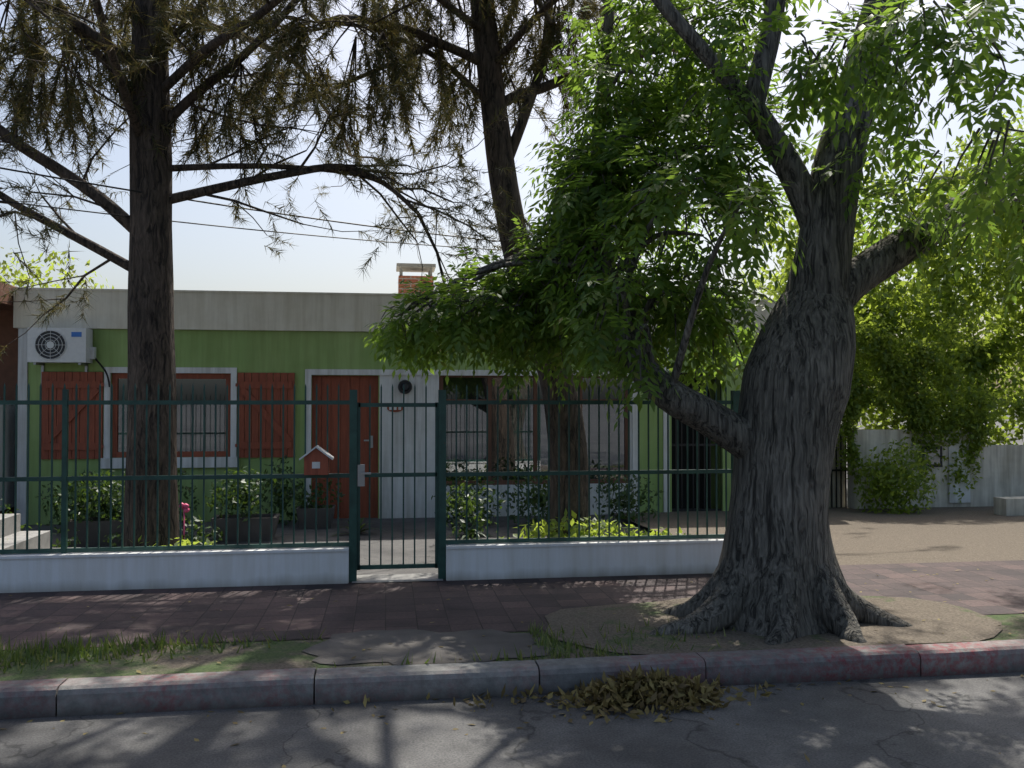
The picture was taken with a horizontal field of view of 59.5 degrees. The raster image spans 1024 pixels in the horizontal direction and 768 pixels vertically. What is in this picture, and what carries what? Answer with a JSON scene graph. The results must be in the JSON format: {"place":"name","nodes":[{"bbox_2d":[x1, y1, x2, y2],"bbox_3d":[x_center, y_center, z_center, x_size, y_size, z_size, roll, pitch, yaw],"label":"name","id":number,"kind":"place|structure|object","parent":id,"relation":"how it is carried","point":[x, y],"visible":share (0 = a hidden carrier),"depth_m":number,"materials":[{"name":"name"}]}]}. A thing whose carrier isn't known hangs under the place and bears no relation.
{"place":"outdoors","nodes":[
{"label":"outdoors","id":0,"kind":"place"},
{"bbox_2d":[0,405,14,510],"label":"neighbour porch column","id":1,"kind":"structure","parent":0,"point":[9,448],"depth_m":11.27,"materials":[{"name":"paint"}]},
{"bbox_2d":[0,92,645,255],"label":"overhead cables","id":2,"kind":"object","parent":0,"point":[226,205],"visible":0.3,"depth_m":8.81,"materials":[{"name":"black plastic"}]},
{"bbox_2d":[0,538,723,592],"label":"low fence wall","id":3,"kind":"structure","parent":0,"point":[59,572],"depth_m":6.92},
{"bbox_2d":[0,616,735,673],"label":"verge grass","id":4,"kind":"structure","parent":0,"point":[68,649],"depth_m":5.06,"materials":[{"name":"green plant"}]},
{"bbox_2d":[0,404,1023,767],"bbox_3d":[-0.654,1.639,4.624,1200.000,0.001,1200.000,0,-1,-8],"label":"ground","id":5,"kind":"structure","parent":0,"point":[974,722],"depth_m":4.22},
{"bbox_2d":[0,283,17,513],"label":"neighbour house","id":6,"kind":"structure","parent":5,"relation":"on","point":[9,365],"depth_m":11.80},
{"bbox_2d":[0,247,113,288],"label":"tree","id":7,"kind":"object","parent":5,"relation":"on","point":[37,270],"visible":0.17,"depth_m":16.54,"materials":[{"name":"green plant"}]},
{"bbox_2d":[0,0,532,546],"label":"pine left trunk and branches","id":8,"kind":"object","parent":5,"relation":"on","point":[148,264],"visible":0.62,"depth_m":8.19,"materials":[{"name":"brown plant"}]},
{"bbox_2d":[0,0,543,362],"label":"pine needles","id":9,"kind":"object","parent":8,"relation":"on","point":[392,162],"visible":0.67,"depth_m":8.23,"materials":[{"name":"green plant"}]},
{"bbox_2d":[28,329,662,524],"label":"house walls","id":10,"kind":"structure","parent":5,"relation":"on","point":[297,353],"depth_m":11.74,"materials":[{"name":"green paint"}]},
{"bbox_2d":[27,327,95,379],"bbox_3d":[-5.604,-0.338,11.179,0.730,0.705,0.316,0,-1,-8],"label":"air conditioner unit","id":11,"kind":"object","parent":10,"relation":"attached to","point":[60,345],"visible":1,"depth_m":11.04,"materials":[{"name":"white plastic"}]},
{"bbox_2d":[95,358,109,386],"bbox_3d":[-5.195,-0.155,11.346,0.205,0.388,0.037,1,-1,-31],"label":"air conditioner pipe","id":12,"kind":"object","parent":10,"relation":"attached to","point":[102,367],"visible":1,"depth_m":11.37,"materials":[{"name":"black rubber"}]},
{"bbox_2d":[41,372,294,458],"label":"window shutters","id":13,"kind":"object","parent":10,"relation":"attached to","point":[94,380],"depth_m":11.35,"materials":[{"name":"red paint"}]},
{"bbox_2d":[112,373,230,457],"bbox_3d":[-4.383,0.402,11.562,1.480,1.080,0.050,0,-1,-8],"label":"bedroom window frame","id":14,"kind":"object","parent":10,"relation":"attached to","point":[116,377],"visible":0.6,"depth_m":11.57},
{"bbox_2d":[118,379,225,451],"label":"bedroom window","id":15,"kind":"structure","parent":10,"relation":"attached to","point":[198,384],"depth_m":11.68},
{"bbox_2d":[17,328,669,524],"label":"white house trims","id":16,"kind":"object","parent":10,"relation":"attached to","point":[22,427],"visible":0.52,"depth_m":11.52,"materials":[{"name":"white paint"}]},
{"bbox_2d":[312,375,377,517],"bbox_3d":[-2.217,0.869,11.913,0.870,1.960,0.060,0,-1,-8],"label":"front door","id":17,"kind":"structure","parent":10,"relation":"attached to","point":[360,384],"depth_m":11.88,"materials":[{"name":"red paint"}]},
{"bbox_2d":[12,287,774,335],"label":"roof parapet","id":18,"kind":"structure","parent":10,"relation":"on","point":[260,310],"depth_m":11.59,"materials":[{"name":"beige concrete"}]},
{"bbox_2d":[387,407,402,411],"bbox_3d":[-1.550,0.318,11.889,0.220,0.110,0.015,0,-1,-8],"label":"house number plaque","id":19,"kind":"object","parent":10,"relation":"attached to","point":[397,410],"visible":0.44,"depth_m":11.88,"materials":[{"name":"red paint"}]},
{"bbox_2d":[398,380,411,393],"bbox_3d":[-1.418,0.038,11.885,0.190,0.190,0.070,0,-1,-8],"label":"porch bulkhead lamp","id":20,"kind":"object","parent":10,"relation":"attached to","point":[399,386],"visible":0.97,"depth_m":11.86,"materials":[{"name":"black metal"}]},
{"bbox_2d":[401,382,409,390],"bbox_3d":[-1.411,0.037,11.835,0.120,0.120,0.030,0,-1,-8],"label":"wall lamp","id":21,"kind":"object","parent":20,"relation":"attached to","point":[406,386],"visible":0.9,"depth_m":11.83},
{"bbox_2d":[396,263,435,293],"bbox_3d":[-1.464,-1.464,13.609,0.580,0.650,0.560,0,-1,-8],"label":"chimney","id":22,"kind":"object","parent":10,"relation":"on","point":[401,268],"visible":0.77,"depth_m":13.36,"materials":[{"name":"brick"}]},
{"bbox_2d":[443,377,623,480],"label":"living room window","id":23,"kind":"structure","parent":10,"relation":"attached to","point":[462,383],"depth_m":12.24,"materials":[{"name":"glass"}]},
{"bbox_2d":[439,375,627,485],"bbox_3d":[0.316,0.610,12.219,2.630,1.510,0.050,0,-1,-8],"label":"window frame","id":24,"kind":"object","parent":10,"relation":"attached to","point":[501,482],"visible":0.33,"depth_m":12.19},
{"bbox_2d":[672,373,721,511],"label":"metal gate","id":25,"kind":"structure","parent":10,"relation":"attached to","point":[693,445],"depth_m":12.51,"materials":[{"name":"black metal"}]},
{"bbox_2d":[352,573,442,582],"bbox_3d":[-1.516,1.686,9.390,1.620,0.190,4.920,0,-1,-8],"label":"doorstep","id":26,"kind":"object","parent":5,"relation":"on","point":[397,577],"visible":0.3,"depth_m":7.13,"materials":[{"name":"grey concrete"}]},
{"bbox_2d":[111,0,843,537],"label":"pine middle trunk and branches","id":27,"kind":"object","parent":5,"relation":"on","point":[501,144],"visible":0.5,"depth_m":9.30,"materials":[{"name":"brown plant"}]},
{"bbox_2d":[0,0,629,224],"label":"tree foliage","id":28,"kind":"object","parent":27,"relation":"attached to","point":[76,100],"depth_m":8.52,"materials":[{"name":"green plant"}]},
{"bbox_2d":[60,0,877,203],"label":"pine needles","id":29,"kind":"object","parent":27,"relation":"attached to","point":[325,2],"visible":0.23,"depth_m":8.52,"materials":[{"name":"green plant"}]},
{"bbox_2d":[0,639,1023,718],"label":"kerb","id":30,"kind":"structure","parent":5,"relation":"on","point":[37,698],"depth_m":4.70,"materials":[{"name":"grey concrete"}]},
{"bbox_2d":[0,569,1023,767],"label":"fallen leaves","id":31,"kind":"object","parent":5,"relation":"on","point":[637,688],"visible":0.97,"depth_m":4.57,"materials":[{"name":"brown plant"}]},
{"bbox_2d":[0,560,1023,649],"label":"pavement tiles","id":32,"kind":"object","parent":5,"relation":"on","point":[506,605],"visible":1,"depth_m":6.30,"materials":[{"name":"red tile"}]},
{"bbox_2d":[0,383,739,581],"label":"metal fence","id":33,"kind":"object","parent":32,"relation":"on","point":[440,474],"visible":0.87,"depth_m":7.04,"materials":[{"name":"metal"}]},
{"bbox_2d":[299,445,333,474],"bbox_3d":[-1.512,0.587,6.937,0.250,0.222,0.180,0,-1,-8],"label":"mailbox","id":34,"kind":"object","parent":33,"relation":"attached to","point":[316,459],"depth_m":6.87,"materials":[{"name":"red paint"}]},
{"bbox_2d":[358,464,370,485],"bbox_3d":[-1.163,0.721,7.058,0.105,0.170,0.092,0,-1,-8],"label":"gate lock and handle","id":35,"kind":"object","parent":33,"relation":"attached to","point":[361,474],"visible":1,"depth_m":7.05,"materials":[{"name":"grey metal"}]},
{"bbox_2d":[545,596,1001,653],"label":"tree pit soil","id":36,"kind":"structure","parent":32,"relation":"on","point":[954,623],"depth_m":5.52,"materials":[{"name":"brown soil"}]},
{"bbox_2d":[536,0,1022,644],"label":"tree trunk and limbs","id":37,"kind":"object","parent":36,"relation":"on","point":[776,578],"visible":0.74,"depth_m":5.66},
{"bbox_2d":[360,0,1023,430],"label":"tree leaves","id":38,"kind":"object","parent":37,"relation":"attached to","point":[500,336],"visible":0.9,"depth_m":6.08,"materials":[{"name":"green plant"}]},
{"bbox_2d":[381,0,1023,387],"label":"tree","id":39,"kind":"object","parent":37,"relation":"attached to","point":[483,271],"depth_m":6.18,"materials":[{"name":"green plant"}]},
{"bbox_2d":[734,106,1023,513],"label":"trees","id":40,"kind":"object","parent":5,"relation":"on","point":[900,367],"visible":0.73,"depth_m":13.73,"materials":[{"name":"green plant"}]},
{"bbox_2d":[847,429,1023,515],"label":"boundary wall","id":41,"kind":"structure","parent":5,"relation":"on","point":[999,486],"depth_m":12.97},
{"bbox_2d":[831,427,846,507],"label":"gate bars","id":42,"kind":"object","parent":41,"relation":"attached to","point":[836,470],"visible":0.07,"depth_m":12.97,"materials":[{"name":"black metal"}]},
{"bbox_2d":[921,446,941,466],"bbox_3d":[6.056,1.048,12.934,0.320,0.300,0.034,0,-1,-8],"label":"electric meter box","id":43,"kind":"object","parent":41,"relation":"attached to","point":[937,459],"visible":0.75,"depth_m":12.92,"materials":[{"name":"grey"}]},
{"bbox_2d":[948,443,970,502],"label":"gate","id":44,"kind":"structure","parent":41,"relation":"attached to","point":[954,498],"depth_m":12.98,"materials":[{"name":"white metal"}]},
{"bbox_2d":[0,614,1023,680],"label":"verge ground","id":45,"kind":"structure","parent":0,"point":[289,654],"depth_m":4.91,"materials":[{"name":"soil"}]},
{"bbox_2d":[302,629,554,664],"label":"concrete slab","id":46,"kind":"structure","parent":45,"relation":"on","point":[419,646],"depth_m":5.17,"materials":[{"name":"grey concrete"}]},
{"bbox_2d":[0,0,1023,401],"label":"sky","id":47,"kind":"structure","parent":0,"point":[212,258],"materials":[{"name":"white"}]},
{"bbox_2d":[669,336,755,511],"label":"house wing wall","id":48,"kind":"structure","parent":0,"point":[721,464],"depth_m":12.92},
{"bbox_2d":[614,506,1023,564],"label":"driveway ground","id":49,"kind":"structure","parent":0,"point":[947,534],"depth_m":10.01,"materials":[{"name":"beige concrete"}]},
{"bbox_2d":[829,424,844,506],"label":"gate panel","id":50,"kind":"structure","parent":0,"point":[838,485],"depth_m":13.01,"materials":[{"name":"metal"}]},
{"label":"yard ground","id":51,"kind":"structure","parent":0,"visible":0},
{"bbox_2d":[0,514,80,548],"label":"steps","id":52,"kind":"structure","parent":51,"relation":"on","point":[21,535],"depth_m":8.40,"materials":[{"name":"white concrete"}]},
{"bbox_2d":[179,503,189,539],"bbox_3d":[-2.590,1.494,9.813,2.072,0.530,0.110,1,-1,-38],"label":"garden flamingo ornament","id":53,"kind":"object","parent":51,"relation":"on","point":[185,508],"visible":0.4,"depth_m":9.19,"materials":[{"name":"pink plastic"}]},
{"bbox_2d":[68,505,334,546],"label":"planters","id":54,"kind":"object","parent":51,"relation":"on","point":[220,524],"visible":0.55,"depth_m":9.88,"materials":[{"name":"grey concrete"}]},
{"bbox_2d":[0,455,663,547],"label":"shrubs","id":55,"kind":"object","parent":51,"relation":"on","point":[231,498],"visible":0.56,"depth_m":10.55,"materials":[{"name":"green plant"}]},
{"bbox_2d":[182,517,491,544],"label":"strap leaf plants","id":56,"kind":"object","parent":51,"relation":"on","point":[471,530],"visible":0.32,"depth_m":10.32,"materials":[{"name":"green plant"}]},
{"bbox_2d":[7,509,695,545],"bbox_3d":[-1.662,1.611,8.261,7.153,0.759,1.677,0,-1,-12],"label":"garden ground cover","id":57,"kind":"object","parent":51,"relation":"on","point":[583,533],"visible":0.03,"depth_m":8.77,"materials":[{"name":"green plant"}]}
]}

